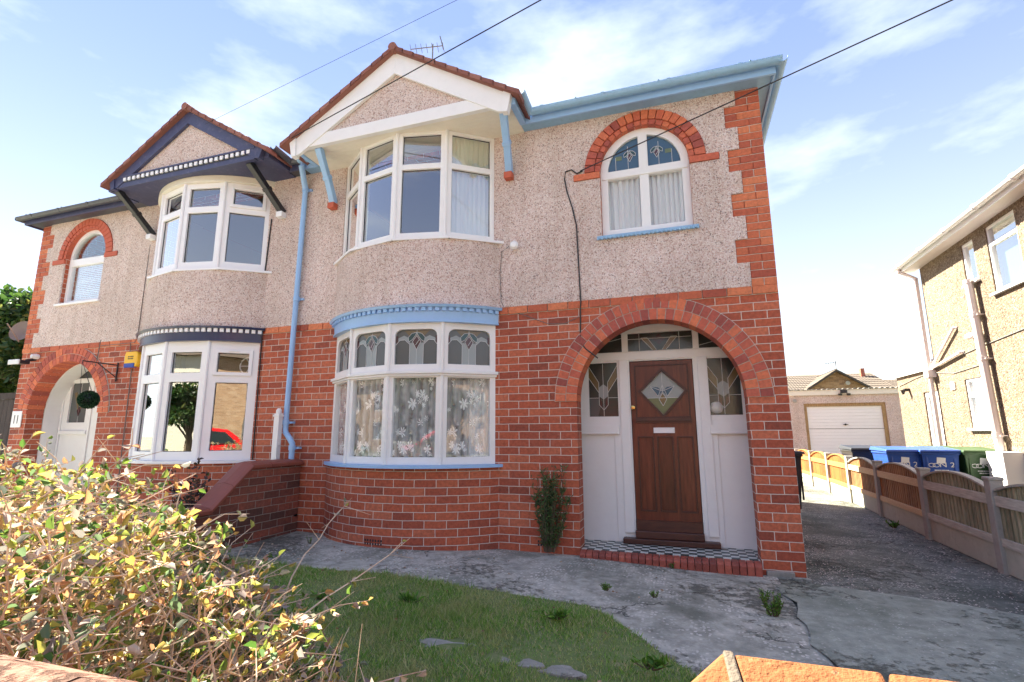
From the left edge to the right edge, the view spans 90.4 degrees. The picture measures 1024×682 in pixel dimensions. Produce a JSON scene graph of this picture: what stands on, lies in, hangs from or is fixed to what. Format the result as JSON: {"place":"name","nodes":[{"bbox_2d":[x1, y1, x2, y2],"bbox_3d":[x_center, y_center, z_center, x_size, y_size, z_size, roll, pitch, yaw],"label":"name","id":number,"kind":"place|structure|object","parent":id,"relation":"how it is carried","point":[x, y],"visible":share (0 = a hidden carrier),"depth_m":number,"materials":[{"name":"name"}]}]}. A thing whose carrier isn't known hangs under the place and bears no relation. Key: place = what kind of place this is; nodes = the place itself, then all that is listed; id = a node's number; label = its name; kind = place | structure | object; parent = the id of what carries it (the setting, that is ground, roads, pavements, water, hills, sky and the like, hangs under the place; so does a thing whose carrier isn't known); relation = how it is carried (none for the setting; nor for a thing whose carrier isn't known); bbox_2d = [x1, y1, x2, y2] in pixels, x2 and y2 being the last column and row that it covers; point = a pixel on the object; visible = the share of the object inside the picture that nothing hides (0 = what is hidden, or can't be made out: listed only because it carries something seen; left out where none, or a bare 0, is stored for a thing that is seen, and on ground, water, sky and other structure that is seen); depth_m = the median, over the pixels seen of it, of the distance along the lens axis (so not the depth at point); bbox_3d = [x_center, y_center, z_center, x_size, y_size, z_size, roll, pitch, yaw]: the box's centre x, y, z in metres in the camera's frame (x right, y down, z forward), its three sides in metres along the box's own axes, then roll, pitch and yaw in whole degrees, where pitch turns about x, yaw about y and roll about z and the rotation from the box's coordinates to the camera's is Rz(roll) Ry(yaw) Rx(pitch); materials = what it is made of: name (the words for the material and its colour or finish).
{"place":"outdoors","nodes":[
{"label":"outdoors","id":0,"kind":"place"},
{"bbox_2d":[29,555,700,681],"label":"lawn grass","id":1,"kind":"structure","parent":0,"point":[404,623],"depth_m":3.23,"materials":[{"name":"green plant"}]},
{"bbox_2d":[311,588,332,599],"bbox_3d":[-1.397,1.856,3.724,0.171,0.088,0.121,3,-11,-17],"label":"lawn weed","id":2,"kind":"object","parent":1,"relation":"on","point":[321,596],"visible":0.56,"depth_m":3.72,"materials":[{"name":"green plant"}]},
{"bbox_2d":[398,591,424,603],"bbox_3d":[-0.737,1.844,3.667,0.214,0.087,0.122,-4,-11,18],"label":"lawn weed","id":3,"kind":"object","parent":1,"relation":"on","point":[407,596],"visible":0.94,"depth_m":3.65,"materials":[{"name":"green plant"}]},
{"bbox_2d":[419,638,475,646],"bbox_3d":[-0.393,1.793,2.959,0.391,0.043,0.159,-4,-11,18],"label":"stepping stone","id":4,"kind":"object","parent":1,"relation":"on","point":[428,641],"visible":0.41,"depth_m":3.00,"materials":[{"name":"grey stone"}]},
{"bbox_2d":[515,658,544,668],"bbox_3d":[0.094,1.752,2.728,0.143,0.035,0.112,-9,-14,40],"label":"stepping stone","id":5,"kind":"object","parent":1,"relation":"on","point":[527,663],"visible":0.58,"depth_m":2.73,"materials":[{"name":"grey stone"}]},
{"bbox_2d":[532,607,571,619],"bbox_3d":[0.261,1.781,3.331,0.261,0.082,0.108,-4,-11,18],"label":"lawn weed","id":6,"kind":"object","parent":1,"relation":"on","point":[559,613],"visible":0.99,"depth_m":3.31,"materials":[{"name":"green plant"}]},
{"bbox_2d":[537,665,586,680],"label":"stepping stone","id":7,"kind":"object","parent":1,"relation":"on","point":[568,672],"visible":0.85,"depth_m":2.65,"materials":[{"name":"grey stone"}]},
{"bbox_2d":[630,651,672,670],"bbox_3d":[0.715,1.640,2.615,0.217,0.098,0.102,-4,-11,18],"label":"lawn weed","id":8,"kind":"object","parent":1,"relation":"on","point":[655,664],"visible":1,"depth_m":2.60,"materials":[{"name":"green plant"}]},
{"bbox_2d":[0,0,1023,379],"label":"sky","id":9,"kind":"structure","parent":0,"point":[874,147],"materials":[{"name":"blue"}]},
{"bbox_2d":[207,531,833,675],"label":"front path","id":10,"kind":"structure","parent":0,"point":[698,620],"depth_m":4.17,"materials":[{"name":"concrete"}]},
{"bbox_2d":[97,538,771,681],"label":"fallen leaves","id":11,"kind":"object","parent":10,"relation":"on","point":[447,590],"visible":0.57,"depth_m":4.09,"materials":[{"name":"brown plant"}]},
{"bbox_2d":[530,464,573,552],"bbox_3d":[0.411,1.726,5.276,0.470,0.885,0.257,-4,-11,18],"label":"wall plant","id":12,"kind":"object","parent":10,"relation":"on","point":[549,533],"depth_m":5.24,"materials":[{"name":"green plant"}]},
{"bbox_2d":[600,582,612,590],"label":"path weed","id":13,"kind":"object","parent":10,"relation":"on","point":[605,586],"visible":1,"depth_m":3.98,"materials":[{"name":"green plant"}]},
{"bbox_2d":[649,591,658,597],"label":"path weed","id":14,"kind":"object","parent":10,"relation":"on","point":[652,594],"visible":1,"depth_m":3.81,"materials":[{"name":"green plant"}]},
{"bbox_2d":[759,588,771,601],"bbox_3d":[1.950,1.958,3.906,0.091,0.106,0.059,-4,-11,18],"label":"path weed","id":15,"kind":"object","parent":10,"relation":"on","point":[767,596],"visible":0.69,"depth_m":3.90,"materials":[{"name":"green plant"}]},
{"bbox_2d":[759,590,783,616],"bbox_3d":[1.845,1.868,3.608,0.170,0.177,0.107,-4,-11,18],"label":"path weed","id":16,"kind":"object","parent":10,"relation":"on","point":[776,607],"visible":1,"depth_m":3.59,"materials":[{"name":"green plant"}]},
{"bbox_2d":[778,579,1023,681],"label":"driveway apron","id":17,"kind":"object","parent":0,"point":[883,635],"visible":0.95,"depth_m":3.25,"materials":[{"name":"concrete"}]},
{"bbox_2d":[779,482,1023,667],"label":"driveway","id":18,"kind":"structure","parent":0,"point":[897,566],"depth_m":5.12,"materials":[{"name":"grey concrete"}]},
{"bbox_2d":[766,570,811,581],"bbox_3d":[2.498,2.148,4.599,0.350,0.114,0.190,-4,-11,18],"label":"pier footing","id":19,"kind":"object","parent":18,"relation":"on","point":[783,575],"visible":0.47,"depth_m":4.58,"materials":[{"name":"concrete"}]},
{"bbox_2d":[795,451,804,508],"bbox_3d":[4.315,2.244,8.245,0.748,0.985,0.577,-4,-11,18],"label":"wheelie bin","id":20,"kind":"object","parent":18,"relation":"on","point":[798,455],"visible":0.14,"depth_m":7.96,"materials":[{"name":"black plastic"}]},
{"bbox_2d":[788,387,905,453],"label":"garage","id":21,"kind":"structure","parent":18,"relation":"on","point":[827,420],"depth_m":16.70,"materials":[{"name":"beige paint"}]},
{"bbox_2d":[807,405,885,453],"bbox_3d":[10.943,3.183,16.602,2.150,2.100,0.083,-4,-11,18],"label":"garage door","id":22,"kind":"structure","parent":21,"relation":"in","point":[830,427],"depth_m":16.69,"materials":[{"name":"white plastic"}]},
{"bbox_2d":[839,445,875,459],"bbox_3d":[6.911,2.556,10.001,0.577,0.985,0.748,-3,-11,15],"label":"wheelie bin","id":23,"kind":"object","parent":18,"relation":"on","point":[857,450],"visible":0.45,"depth_m":9.81,"materials":[{"name":"black plastic"}]},
{"bbox_2d":[885,520,899,527],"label":"driveway weed","id":24,"kind":"object","parent":18,"relation":"on","point":[893,524],"visible":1,"depth_m":7.00,"materials":[{"name":"green plant"}]},
{"bbox_2d":[869,446,921,467],"bbox_3d":[6.846,2.374,9.005,0.577,0.985,0.748,-3,-11,14],"label":"wheelie bin","id":25,"kind":"object","parent":18,"relation":"on","point":[909,456],"visible":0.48,"depth_m":8.79,"materials":[{"name":"blue plastic"}]},
{"bbox_2d":[794,449,1023,580],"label":"garden fence","id":26,"kind":"object","parent":18,"relation":"on","point":[974,517],"visible":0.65,"depth_m":5.94,"materials":[{"name":"wood"}]},
{"bbox_2d":[907,446,960,471],"bbox_3d":[7.318,2.331,8.777,0.577,0.985,0.748,-4,-11,21],"label":"wheelie bin","id":27,"kind":"object","parent":18,"relation":"on","point":[933,458],"visible":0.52,"depth_m":8.55,"materials":[{"name":"blue plastic"}]},
{"bbox_2d":[890,165,1023,485],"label":"detached house","id":28,"kind":"structure","parent":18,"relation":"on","point":[964,387],"depth_m":8.68,"materials":[{"name":"beige concrete"}]},
{"bbox_2d":[925,390,945,445],"bbox_3d":[8.709,2.056,10.319,0.050,2.070,0.640,-4,-11,18],"label":"side door","id":29,"kind":"structure","parent":28,"relation":"in","point":[928,396],"depth_m":10.57,"materials":[{"name":"white plastic"}]},
{"bbox_2d":[961,239,980,287],"bbox_3d":[7.989,-1.354,8.810,0.220,0.760,0.490,-4,-11,18],"label":"window","id":30,"kind":"structure","parent":28,"relation":"in","point":[968,251],"depth_m":8.89,"materials":[{"name":"white plastic"}]},
{"bbox_2d":[966,377,991,430],"bbox_3d":[8.130,1.082,8.764,0.220,0.910,0.860,-4,-11,18],"label":"window","id":31,"kind":"structure","parent":28,"relation":"in","point":[978,405],"depth_m":8.91,"materials":[{"name":"white plastic"}]},
{"bbox_2d":[986,210,1023,295],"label":"window","id":32,"kind":"structure","parent":28,"relation":"in","point":[1002,235],"depth_m":7.92,"materials":[{"name":"white plastic"}]},
{"bbox_2d":[946,447,994,480],"bbox_3d":[7.797,2.287,8.547,0.577,0.985,0.748,-3,-11,16],"label":"wheelie bin","id":33,"kind":"object","parent":18,"relation":"on","point":[973,461],"visible":0.38,"depth_m":8.33,"materials":[{"name":"green plastic"}]},
{"bbox_2d":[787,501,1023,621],"bbox_3d":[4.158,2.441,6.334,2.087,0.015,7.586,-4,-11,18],"label":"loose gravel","id":34,"kind":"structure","parent":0,"point":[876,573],"depth_m":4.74,"materials":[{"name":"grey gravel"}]},
{"label":"ground","id":35,"kind":"structure","parent":0,"visible":0},
{"bbox_2d":[0,377,18,392],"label":"broadleaf tree","id":36,"kind":"object","parent":35,"relation":"on","point":[1,387],"visible":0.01,"depth_m":13.71,"materials":[{"name":"green plant"}]},
{"bbox_2d":[0,283,32,392],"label":"broadleaf tree","id":37,"kind":"object","parent":35,"relation":"on","point":[15,306],"visible":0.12,"depth_m":12.25,"materials":[{"name":"green plant"}]},
{"bbox_2d":[0,654,135,681],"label":"front wall","id":38,"kind":"structure","parent":35,"relation":"on","point":[15,669],"depth_m":0.88,"materials":[{"name":"orange brick"}]},
{"bbox_2d":[31,458,303,572],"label":"garden wall","id":39,"kind":"structure","parent":35,"relation":"on","point":[264,494],"depth_m":5.72,"materials":[{"name":"brick"}]},
{"bbox_2d":[0,428,425,681],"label":"rose bush","id":40,"kind":"object","parent":35,"relation":"on","point":[51,584],"visible":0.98,"depth_m":1.59,"materials":[{"name":"green plant"}]},
{"bbox_2d":[279,36,806,577],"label":"semi detached house","id":41,"kind":"structure","parent":35,"relation":"on","point":[581,336],"depth_m":5.70,"materials":[{"name":"red brick"}]},
{"bbox_2d":[337,384,346,454],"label":"lace curtain","id":42,"kind":"object","parent":41,"relation":"hanging from","point":[343,389],"visible":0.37,"depth_m":6.35,"materials":[{"name":"white fabric"}]},
{"bbox_2d":[365,157,371,240],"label":"full curtain","id":43,"kind":"object","parent":41,"relation":"hanging from","point":[370,160],"visible":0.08,"depth_m":6.66,"materials":[{"name":"white fabric"}]},
{"bbox_2d":[354,379,383,456],"bbox_3d":[-1.617,0.828,5.848,0.598,1.030,0.043,-6,-12,30],"label":"lace curtain","id":44,"kind":"object","parent":41,"relation":"hanging from","point":[376,434],"visible":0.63,"depth_m":5.84,"materials":[{"name":"white fabric"}]},
{"bbox_2d":[330,322,497,464],"bbox_3d":[-1.310,0.616,5.905,2.283,1.575,0.602,-4,-11,18],"label":"bay window","id":45,"kind":"structure","parent":41,"relation":"in","point":[441,351],"depth_m":5.77,"materials":[{"name":"white paint"}]},
{"bbox_2d":[393,378,435,456],"bbox_3d":[-1.074,0.793,5.669,0.598,1.030,0.042,-1,-10,6],"label":"lace curtain","id":46,"kind":"object","parent":41,"relation":"hanging from","point":[403,444],"visible":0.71,"depth_m":5.66,"materials":[{"name":"white fabric"}]},
{"bbox_2d":[291,0,540,138],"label":"overhead wire","id":47,"kind":"object","parent":41,"relation":"attached to","point":[422,65],"visible":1,"depth_m":5.27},
{"bbox_2d":[343,129,493,253],"bbox_3d":[-1.315,-1.829,6.365,2.186,1.376,0.576,-4,-11,18],"label":"bay window","id":48,"kind":"structure","parent":41,"relation":"in","point":[358,177],"depth_m":6.20,"materials":[{"name":"white paint"}]},
{"bbox_2d":[446,378,487,456],"bbox_3d":[-0.505,0.802,5.728,0.598,1.030,0.043,3,-11,-18],"label":"lace curtain","id":49,"kind":"object","parent":41,"relation":"hanging from","point":[455,444],"visible":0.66,"depth_m":5.72,"materials":[{"name":"white fabric"}]},
{"bbox_2d":[451,171,488,236],"bbox_3d":[-0.498,-1.865,6.235,0.606,1.340,0.054,3,-11,-18],"label":"full curtain","id":50,"kind":"object","parent":41,"relation":"hanging from","point":[469,203],"visible":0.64,"depth_m":6.19,"materials":[{"name":"white fabric"}]},
{"bbox_2d":[452,137,488,168],"bbox_3d":[-0.489,-2.313,6.287,0.606,0.440,0.032,3,-11,-18],"label":"valance curtain","id":51,"kind":"object","parent":41,"relation":"hanging from","point":[470,153],"visible":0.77,"depth_m":6.28,"materials":[{"name":"beige fabric"}]},
{"bbox_2d":[468,379,487,456],"bbox_3d":[-0.351,0.619,5.871,0.298,1.480,0.066,3,-11,-19],"label":"tied curtain","id":52,"kind":"object","parent":41,"relation":"hanging from","point":[480,424],"visible":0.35,"depth_m":5.81,"materials":[{"name":"white fabric"}]},
{"bbox_2d":[609,178,641,229],"bbox_3d":[1.289,-1.528,5.813,0.430,0.710,0.059,-4,-11,18],"label":"net curtain","id":53,"kind":"object","parent":41,"relation":"hanging from","point":[625,203],"visible":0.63,"depth_m":5.82,"materials":[{"name":"white fabric"}]},
{"bbox_2d":[601,128,692,235],"bbox_3d":[1.495,-1.809,5.739,0.970,1.275,0.072,-4,-11,18],"label":"arched window","id":54,"kind":"structure","parent":41,"relation":"in","point":[665,153],"depth_m":5.75,"materials":[{"name":"white paint"}]},
{"bbox_2d":[629,359,702,533],"bbox_3d":[1.679,1.127,5.596,0.684,1.846,0.107,-4,-11,18],"label":"front door","id":55,"kind":"structure","parent":41,"relation":"in","point":[665,447],"depth_m":5.60,"materials":[{"name":"brown wood"}]},
{"bbox_2d":[649,171,684,224],"bbox_3d":[1.740,-1.556,5.664,0.420,0.710,0.060,-4,-11,18],"label":"net curtain","id":56,"kind":"object","parent":41,"relation":"hanging from","point":[666,199],"visible":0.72,"depth_m":5.67,"materials":[{"name":"white fabric"}]},
{"bbox_2d":[710,402,722,412],"bbox_3d":[2.240,0.720,5.584,0.200,0.180,0.197,-4,-11,18],"label":"lamp globe","id":57,"kind":"object","parent":41,"relation":"attached to","point":[716,407],"visible":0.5,"depth_m":5.50,"materials":[{"name":"white glass"}]},
{"bbox_2d":[580,0,952,170],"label":"overhead wire","id":58,"kind":"object","parent":41,"relation":"attached to","point":[777,80],"visible":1,"depth_m":4.71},
{"bbox_2d":[692,650,953,681],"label":"gate pier wall","id":59,"kind":"structure","parent":35,"relation":"on","point":[726,666],"depth_m":0.67,"materials":[{"name":"orange brick"}]},
{"bbox_2d":[787,360,897,389],"bbox_3d":[19.099,3.994,30.638,8.300,5.500,8.230,-4,-11,18],"label":"bungalow","id":60,"kind":"object","parent":35,"relation":"on","point":[836,378],"visible":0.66,"depth_m":28.19,"materials":[{"name":"tile"}]},
{"label":"neighbour yard","id":61,"kind":"structure","parent":0,"visible":0},
{"bbox_2d":[0,393,15,481],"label":"side fence","id":62,"kind":"object","parent":61,"relation":"on","point":[7,400],"visible":0.08,"depth_m":10.03,"materials":[{"name":"brown wood"}]},
{"bbox_2d":[1,102,310,518],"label":"semi detached house","id":63,"kind":"structure","parent":61,"relation":"on","point":[187,236],"depth_m":7.43,"materials":[{"name":"red brick"}]},
{"bbox_2d":[47,371,97,505],"bbox_3d":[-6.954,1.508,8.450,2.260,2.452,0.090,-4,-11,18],"label":"porch door","id":64,"kind":"structure","parent":63,"relation":"in","point":[77,425],"depth_m":8.59,"materials":[{"name":"white paint"}]},
{"bbox_2d":[64,230,104,302],"bbox_3d":[-7.118,-1.257,8.580,0.970,1.275,0.060,-4,-11,18],"label":"arched window","id":65,"kind":"structure","parent":63,"relation":"in","point":[87,257],"depth_m":8.62,"materials":[{"name":"white plastic"}]},
{"bbox_2d":[76,361,100,408],"bbox_3d":[-6.014,0.626,7.255,0.272,0.698,0.350,8,-13,-38],"label":"topiary ball","id":66,"kind":"object","parent":63,"relation":"hanging from","point":[87,399],"visible":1,"depth_m":7.13,"materials":[{"name":"green plant"}]},
{"bbox_2d":[91,264,102,297],"bbox_3d":[-7.087,-1.043,8.632,0.800,0.712,0.010,-4,-11,18],"label":"venetian blind","id":67,"kind":"object","parent":63,"relation":"attached to","point":[99,279],"visible":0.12,"depth_m":8.58,"materials":[{"name":"white plastic"}]},
{"bbox_2d":[128,341,259,460],"bbox_3d":[-4.586,0.828,6.996,2.197,1.575,0.577,-4,-11,18],"label":"bay window","id":68,"kind":"structure","parent":63,"relation":"in","point":[157,376],"depth_m":6.80,"materials":[{"name":"white plastic"}]},
{"bbox_2d":[152,181,270,274],"bbox_3d":[-4.595,-1.573,7.436,2.187,1.283,0.576,-4,-11,18],"label":"bay window","id":69,"kind":"structure","parent":63,"relation":"in","point":[176,210],"depth_m":7.25,"materials":[{"name":"white plastic"}]},
{"bbox_2d":[239,357,248,372],"bbox_3d":[-3.626,0.270,7.072,0.306,0.439,0.026,1,-10,-6],"label":"wheel ornament","id":70,"kind":"object","parent":63,"relation":"attached to","point":[240,366],"visible":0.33,"depth_m":7.04,"materials":[{"name":"white plastic"}]},
{"bbox_2d":[206,0,455,123],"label":"overhead wire","id":71,"kind":"object","parent":63,"relation":"attached to","point":[338,58],"visible":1,"depth_m":5.38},
{"bbox_2d":[168,457,210,508],"bbox_3d":[-3.503,1.764,5.478,0.648,0.992,0.316,-4,-11,18],"label":"dark shrub","id":72,"kind":"object","parent":61,"relation":"on","point":[190,497],"visible":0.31,"depth_m":5.49,"materials":[{"name":"green plant"}]},
{"bbox_2d":[271,408,283,459],"bbox_3d":[-2.987,1.658,6.385,0.103,1.620,0.090,-4,-11,18],"label":"gate post","id":73,"kind":"object","parent":61,"relation":"on","point":[278,416],"visible":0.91,"depth_m":6.44,"materials":[{"name":"white paint"}]}
]}

